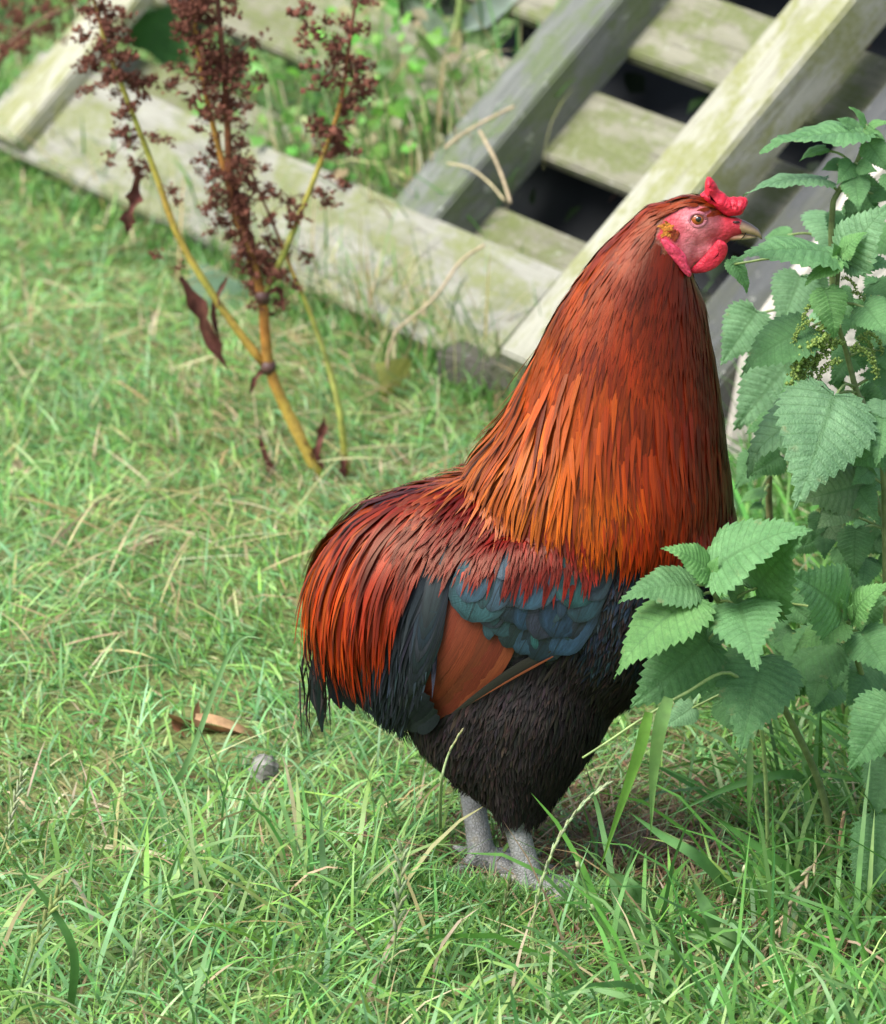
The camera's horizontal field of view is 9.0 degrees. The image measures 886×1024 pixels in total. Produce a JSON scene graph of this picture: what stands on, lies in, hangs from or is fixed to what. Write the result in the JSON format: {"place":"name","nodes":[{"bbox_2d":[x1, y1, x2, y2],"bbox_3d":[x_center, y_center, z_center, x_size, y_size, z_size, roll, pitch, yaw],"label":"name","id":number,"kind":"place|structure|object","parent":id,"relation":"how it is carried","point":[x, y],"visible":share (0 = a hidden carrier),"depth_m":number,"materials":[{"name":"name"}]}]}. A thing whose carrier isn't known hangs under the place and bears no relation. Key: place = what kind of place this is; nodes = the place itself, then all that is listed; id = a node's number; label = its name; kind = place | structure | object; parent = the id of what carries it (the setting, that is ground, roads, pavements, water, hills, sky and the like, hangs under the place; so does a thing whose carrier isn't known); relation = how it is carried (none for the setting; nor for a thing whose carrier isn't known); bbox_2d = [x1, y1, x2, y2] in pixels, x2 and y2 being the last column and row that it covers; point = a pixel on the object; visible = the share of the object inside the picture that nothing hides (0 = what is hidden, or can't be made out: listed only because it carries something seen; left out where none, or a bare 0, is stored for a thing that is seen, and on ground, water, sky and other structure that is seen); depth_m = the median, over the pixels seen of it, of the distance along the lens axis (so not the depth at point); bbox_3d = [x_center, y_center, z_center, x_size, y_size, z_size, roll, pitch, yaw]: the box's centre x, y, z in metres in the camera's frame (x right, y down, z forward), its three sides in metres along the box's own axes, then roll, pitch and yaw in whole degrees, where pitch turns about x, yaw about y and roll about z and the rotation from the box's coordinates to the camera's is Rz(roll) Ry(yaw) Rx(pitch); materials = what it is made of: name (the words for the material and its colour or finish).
{"place":"outdoors","nodes":[
{"label":"outdoors","id":0,"kind":"place"},
{"bbox_2d":[0,0,885,1023],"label":"ground","id":1,"kind":"structure","parent":0,"point":[218,738],"depth_m":5.17,"materials":[{"name":"green plant"}]},
{"bbox_2d":[0,768,28,859],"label":"grass stalk","id":2,"kind":"object","parent":1,"relation":"on","point":[13,806],"depth_m":4.56,"materials":[{"name":"green plant"}]},
{"bbox_2d":[10,459,30,473],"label":"fallen leaf","id":3,"kind":"object","parent":1,"relation":"on","point":[18,464],"visible":0.85,"depth_m":5.57,"materials":[{"name":"beige plant"}]},
{"bbox_2d":[25,493,43,502],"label":"fallen leaf","id":4,"kind":"object","parent":1,"relation":"on","point":[33,495],"visible":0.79,"depth_m":5.48,"materials":[{"name":"plant"}]},
{"bbox_2d":[12,871,71,1013],"bbox_3d":[-0.309,0.335,4.298,0.052,0.131,0.010,3,19,7],"label":"grass stalk","id":5,"kind":"object","parent":1,"relation":"on","point":[52,908],"depth_m":4.29,"materials":[{"name":"green plant"}]},
{"bbox_2d":[7,854,78,1014],"bbox_3d":[-0.306,0.327,4.296,0.052,0.147,0.019,-7,20,-19],"label":"grass strand","id":6,"kind":"object","parent":1,"relation":"on","point":[72,950],"depth_m":4.30},
{"bbox_2d":[0,0,103,64],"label":"dock plant","id":7,"kind":"object","parent":1,"relation":"on","point":[20,41],"visible":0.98,"depth_m":6.17,"materials":[{"name":"plant"}]},
{"bbox_2d":[45,435,67,442],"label":"fallen leaf","id":8,"kind":"object","parent":1,"relation":"on","point":[54,436],"visible":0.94,"depth_m":5.66,"materials":[{"name":"green plant"}]},
{"bbox_2d":[105,931,148,1021],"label":"grass stalk","id":9,"kind":"object","parent":1,"relation":"on","point":[132,966],"depth_m":4.30,"materials":[{"name":"green plant"}]},
{"bbox_2d":[144,534,169,548],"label":"fallen leaf","id":10,"kind":"object","parent":1,"relation":"on","point":[156,541],"visible":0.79,"depth_m":5.36,"materials":[{"name":"beige plant"}]},
{"bbox_2d":[148,635,262,790],"bbox_3d":[-0.212,0.182,4.706,0.112,0.155,0.072,7,20,19],"label":"grass strand","id":11,"kind":"object","parent":1,"relation":"on","point":[183,770],"depth_m":4.69},
{"bbox_2d":[196,529,214,538],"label":"fallen leaf","id":12,"kind":"object","parent":1,"relation":"on","point":[203,531],"visible":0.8,"depth_m":5.38,"materials":[{"name":"green plant"}]},
{"bbox_2d":[168,700,258,737],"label":"fallen leaf","id":13,"kind":"object","parent":1,"relation":"on","point":[224,723],"visible":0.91,"depth_m":4.88,"materials":[{"name":"brown plant"}]},
{"bbox_2d":[198,727,238,896],"bbox_3d":[-0.171,0.245,4.576,0.026,0.121,0.092,-7,20,-20],"label":"grass stalk","id":14,"kind":"object","parent":1,"relation":"on","point":[221,793],"depth_m":4.61,"materials":[{"name":"green plant"}]},
{"bbox_2d":[187,262,253,307],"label":"broad leaf","id":15,"kind":"object","parent":1,"relation":"on","point":[231,283],"visible":0.38,"depth_m":6.13,"materials":[{"name":"green plant"}]},
{"bbox_2d":[70,0,379,481],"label":"dock plant","id":16,"kind":"object","parent":1,"relation":"on","point":[237,201],"visible":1,"depth_m":5.44,"materials":[{"name":"brown plant"}]},
{"bbox_2d":[229,300,243,310],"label":"broad leaf","id":17,"kind":"object","parent":1,"relation":"on","point":[237,304],"visible":0.18,"depth_m":6.12,"materials":[{"name":"green plant"}]},
{"bbox_2d":[0,0,515,32],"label":"weeds","id":18,"kind":"object","parent":1,"relation":"on","point":[55,3],"visible":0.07,"depth_m":7.26,"materials":[{"name":"green plant"}]},
{"bbox_2d":[248,753,278,782],"bbox_3d":[-0.153,0.221,4.798,0.026,0.032,0.026,0,19,0],"label":"stone","id":19,"kind":"object","parent":1,"relation":"on","point":[270,769],"visible":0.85,"depth_m":4.79,"materials":[{"name":"grey stone"}]},
{"bbox_2d":[0,75,548,436],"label":"border grass","id":20,"kind":"structure","parent":1,"relation":"on","point":[410,341],"depth_m":5.96,"materials":[{"name":"plant"}]},
{"bbox_2d":[319,805,328,907],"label":"grass strand","id":21,"kind":"object","parent":1,"relation":"on","point":[323,861],"depth_m":4.54},
{"bbox_2d":[191,0,463,183],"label":"green weeds","id":22,"kind":"object","parent":1,"relation":"on","point":[416,64],"visible":0.74,"depth_m":6.25,"materials":[{"name":"green plant"}]},
{"bbox_2d":[0,4,737,420],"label":"tall grass","id":23,"kind":"structure","parent":1,"relation":"on","point":[20,166],"depth_m":6.33,"materials":[{"name":"plant"}]},
{"bbox_2d":[162,0,578,245],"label":"weed grass","id":24,"kind":"structure","parent":1,"relation":"on","point":[424,123],"depth_m":6.24,"materials":[{"name":"green plant"}]},
{"bbox_2d":[386,331,396,397],"bbox_3d":[-0.053,-0.141,5.805,0.012,0.097,0.004,0,19,0],"label":"dry straw","id":25,"kind":"object","parent":1,"relation":"on","point":[390,347],"visible":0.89,"depth_m":5.79,"materials":[{"name":"beige plant"}]},
{"bbox_2d":[375,357,411,397],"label":"broad leaf","id":26,"kind":"object","parent":1,"relation":"on","point":[399,368],"visible":1,"depth_m":5.80,"materials":[{"name":"plant"}]},
{"bbox_2d":[379,838,409,1017],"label":"grass stalk","id":27,"kind":"object","parent":1,"relation":"on","point":[398,916],"depth_m":4.34,"materials":[{"name":"green plant"}]},
{"bbox_2d":[395,244,484,331],"bbox_3d":[-0.004,-0.231,5.801,0.099,0.086,0.014,-8,21,-23],"label":"dry straw","id":28,"kind":"object","parent":1,"relation":"on","point":[434,297],"visible":1,"depth_m":5.80,"materials":[{"name":"beige plant"}]},
{"bbox_2d":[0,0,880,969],"bbox_3d":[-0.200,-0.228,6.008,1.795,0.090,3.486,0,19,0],"label":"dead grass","id":29,"kind":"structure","parent":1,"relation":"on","point":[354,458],"depth_m":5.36,"materials":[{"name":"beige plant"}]},
{"bbox_2d":[0,0,885,428],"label":"wooden pallet","id":30,"kind":"object","parent":1,"relation":"on","point":[794,66],"visible":0.55,"depth_m":6.06,"materials":[{"name":"beige wood"}]},
{"bbox_2d":[123,5,189,65],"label":"broad leaf","id":31,"kind":"object","parent":30,"relation":"on","point":[151,29],"visible":0.84,"depth_m":6.68,"materials":[{"name":"green plant"}]},
{"bbox_2d":[447,162,504,200],"bbox_3d":[0.037,-0.348,5.881,0.009,0.015,0.125,-10,21,-26],"label":"dry straw","id":32,"kind":"object","parent":30,"relation":"on","point":[488,182],"visible":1,"depth_m":5.88,"materials":[{"name":"beige plant"}]},
{"bbox_2d":[444,105,514,148],"bbox_3d":[0.039,-0.407,5.940,0.076,0.052,0.009,3,19,8],"label":"dry straw","id":33,"kind":"object","parent":30,"relation":"on","point":[451,142],"visible":1,"depth_m":5.94,"materials":[{"name":"beige plant"}]},
{"bbox_2d":[478,130,511,203],"bbox_3d":[0.056,-0.361,5.877,0.006,0.044,0.137,-4,19,-13],"label":"dry straw","id":34,"kind":"object","parent":30,"relation":"on","point":[496,163],"visible":1,"depth_m":5.88,"materials":[{"name":"beige plant"}]},
{"bbox_2d":[0,729,885,1023],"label":"long grass","id":35,"kind":"structure","parent":1,"relation":"on","point":[194,857],"depth_m":4.43,"materials":[{"name":"green plant"}]},
{"bbox_2d":[438,728,463,832],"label":"grass stalk","id":36,"kind":"object","parent":1,"relation":"on","point":[440,795],"depth_m":4.40,"materials":[{"name":"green plant"}]},
{"bbox_2d":[410,0,515,146],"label":"tall weed","id":37,"kind":"object","parent":1,"relation":"on","point":[470,21],"visible":0.54,"depth_m":6.29,"materials":[{"name":"green plant"}]},
{"bbox_2d":[436,339,521,401],"bbox_3d":[0.080,-0.134,5.818,0.172,0.054,0.080,19,30,39],"label":"timber offcut","id":38,"kind":"object","parent":1,"relation":"on","point":[470,360],"visible":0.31,"depth_m":5.81,"materials":[{"name":"grey wood"}]},
{"bbox_2d":[483,874,514,993],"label":"grass stalk","id":39,"kind":"object","parent":1,"relation":"on","point":[506,894],"depth_m":4.39,"materials":[{"name":"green plant"}]},
{"bbox_2d":[146,0,870,279],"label":"undergrowth","id":40,"kind":"object","parent":1,"relation":"on","point":[634,82],"visible":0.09,"depth_m":6.37,"materials":[{"name":"green plant"}]},
{"bbox_2d":[138,698,885,1023],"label":"thatch","id":41,"kind":"object","parent":1,"relation":"on","point":[617,860],"visible":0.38,"depth_m":4.64,"materials":[{"name":"brown plant"}]},
{"bbox_2d":[513,925,531,1021],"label":"grass stalk","id":42,"kind":"object","parent":1,"relation":"on","point":[517,1007],"depth_m":4.41,"materials":[{"name":"green plant"}]},
{"bbox_2d":[293,177,761,912],"bbox_3d":[0.066,0.018,4.516,0.372,0.602,0.210,0,19,0],"label":"rooster","id":43,"kind":"object","parent":1,"relation":"on","point":[481,593],"visible":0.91,"depth_m":4.44},
{"bbox_2d":[177,848,885,993],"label":"grass","id":44,"kind":"structure","parent":1,"relation":"on","point":[518,893],"depth_m":4.51,"materials":[{"name":"green plant"}]},
{"bbox_2d":[531,781,612,1023],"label":"grass stalk","id":45,"kind":"object","parent":1,"relation":"on","point":[582,804],"depth_m":4.38,"materials":[{"name":"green plant"}]},
{"bbox_2d":[575,859,643,993],"bbox_3d":[0.131,0.322,4.374,0.057,0.107,0.012,6,20,17],"label":"grass stalk","id":46,"kind":"object","parent":1,"relation":"on","point":[578,866],"depth_m":4.38,"materials":[{"name":"green plant"}]},
{"bbox_2d":[611,873,658,924],"bbox_3d":[0.157,0.313,4.471,0.054,0.064,0.016,-13,23,-34],"label":"grass strand","id":47,"kind":"object","parent":1,"relation":"on","point":[634,893],"depth_m":4.46},
{"bbox_2d":[395,0,885,294],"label":"plastic sheet","id":48,"kind":"object","parent":1,"relation":"on","point":[559,195],"visible":0.03,"depth_m":6.18,"materials":[{"name":"black plastic"}]},
{"bbox_2d":[398,360,885,1023],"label":"rank grass","id":49,"kind":"structure","parent":1,"relation":"on","point":[786,750],"depth_m":4.44,"materials":[{"name":"green plant"}]},
{"bbox_2d":[582,671,770,875],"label":"bent grass","id":50,"kind":"structure","parent":1,"relation":"on","point":[662,717],"depth_m":4.37,"materials":[{"name":"green plant"}]},
{"bbox_2d":[628,811,740,903],"bbox_3d":[0.203,0.283,4.489,0.115,0.109,0.033,-12,22,-30],"label":"grass strand","id":51,"kind":"object","parent":1,"relation":"on","point":[707,866],"depth_m":4.46},
{"bbox_2d":[692,881,724,951],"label":"grass strand","id":52,"kind":"object","parent":1,"relation":"on","point":[704,903],"depth_m":4.42},
{"bbox_2d":[613,517,835,885],"bbox_3d":[0.241,0.162,4.442,0.135,0.365,0.235,10,21,26],"label":"nettle","id":53,"kind":"object","parent":1,"relation":"on","point":[680,631],"visible":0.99,"depth_m":4.36,"materials":[{"name":"green plant"}]},
{"bbox_2d":[707,865,744,1007],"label":"grass stalk","id":54,"kind":"object","parent":1,"relation":"on","point":[733,906],"depth_m":4.39,"materials":[{"name":"green plant"}]},
{"bbox_2d":[688,927,768,957],"bbox_3d":[0.230,0.343,4.419,0.086,0.046,0.024,-10,22,-27],"label":"grass strand","id":55,"kind":"object","parent":1,"relation":"on","point":[732,935],"depth_m":4.40},
{"bbox_2d":[661,770,810,819],"bbox_3d":[0.276,0.233,4.642,0.078,0.103,0.259,12,22,31],"label":"grass strand","id":56,"kind":"object","parent":1,"relation":"on","point":[783,774],"depth_m":4.55},
{"bbox_2d":[747,742,753,824],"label":"grass strand","id":57,"kind":"object","parent":1,"relation":"on","point":[750,767],"depth_m":4.41},
{"bbox_2d":[707,811,833,912],"bbox_3d":[0.267,0.284,4.497,0.114,0.100,0.014,-3,19,-10],"label":"grass strand","id":58,"kind":"object","parent":1,"relation":"on","point":[779,860],"depth_m":4.49},
{"bbox_2d":[720,209,842,520],"bbox_3d":[0.288,-0.035,4.853,0.102,0.470,0.135,-11,22,-29],"label":"nettle","id":59,"kind":"object","parent":1,"relation":"on","point":[761,388],"visible":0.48,"depth_m":4.80,"materials":[{"name":"green plant"}]},
{"bbox_2d":[761,833,840,956],"bbox_3d":[0.291,0.305,4.472,0.021,0.077,0.147,12,22,31],"label":"grass stalk","id":60,"kind":"object","parent":1,"relation":"on","point":[790,903],"depth_m":4.44,"materials":[{"name":"beige plant"}]},
{"bbox_2d":[724,204,885,625],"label":"nettle","id":61,"kind":"object","parent":1,"relation":"on","point":[819,431],"visible":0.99,"depth_m":4.47,"materials":[{"name":"green plant"}]},
{"bbox_2d":[726,164,885,482],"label":"stone slab","id":62,"kind":"structure","parent":1,"relation":"on","point":[850,339],"depth_m":5.52,"materials":[{"name":"stone"}]},
{"bbox_2d":[743,107,885,720],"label":"nettle","id":63,"kind":"object","parent":1,"relation":"on","point":[860,187],"visible":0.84,"depth_m":4.65,"materials":[{"name":"green plant"}]},
{"bbox_2d":[801,741,836,823],"bbox_3d":[0.311,0.223,4.643,0.018,0.121,0.124,4,19,11],"label":"grass strand","id":64,"kind":"object","parent":1,"relation":"on","point":[807,769],"depth_m":4.59},
{"bbox_2d":[767,941,877,1001],"bbox_3d":[0.298,0.359,4.333,0.098,0.063,0.017,-5,20,-13],"label":"grass stalk","id":65,"kind":"object","parent":1,"relation":"on","point":[796,957],"depth_m":4.32,"materials":[{"name":"beige plant"}]},
{"bbox_2d":[774,562,885,757],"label":"nettle","id":66,"kind":"object","parent":1,"relation":"on","point":[830,607],"visible":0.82,"depth_m":4.45,"materials":[{"name":"green plant"}]},
{"bbox_2d":[795,462,881,589],"bbox_3d":[0.333,0.103,4.640,0.099,0.347,0.161,0,19,0],"label":"nettle","id":67,"kind":"object","parent":1,"relation":"on","point":[860,540],"visible":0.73,"depth_m":4.57,"materials":[{"name":"green plant"}]},
{"bbox_2d":[836,811,845,877],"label":"grass stalk","id":68,"kind":"object","parent":1,"relation":"on","point":[842,823],"depth_m":4.57,"materials":[{"name":"plant"}]},
{"bbox_2d":[846,687,885,895],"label":"nettle","id":69,"kind":"object","parent":1,"relation":"on","point":[867,734],"visible":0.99,"depth_m":4.44,"materials":[{"name":"green plant"}]}
]}

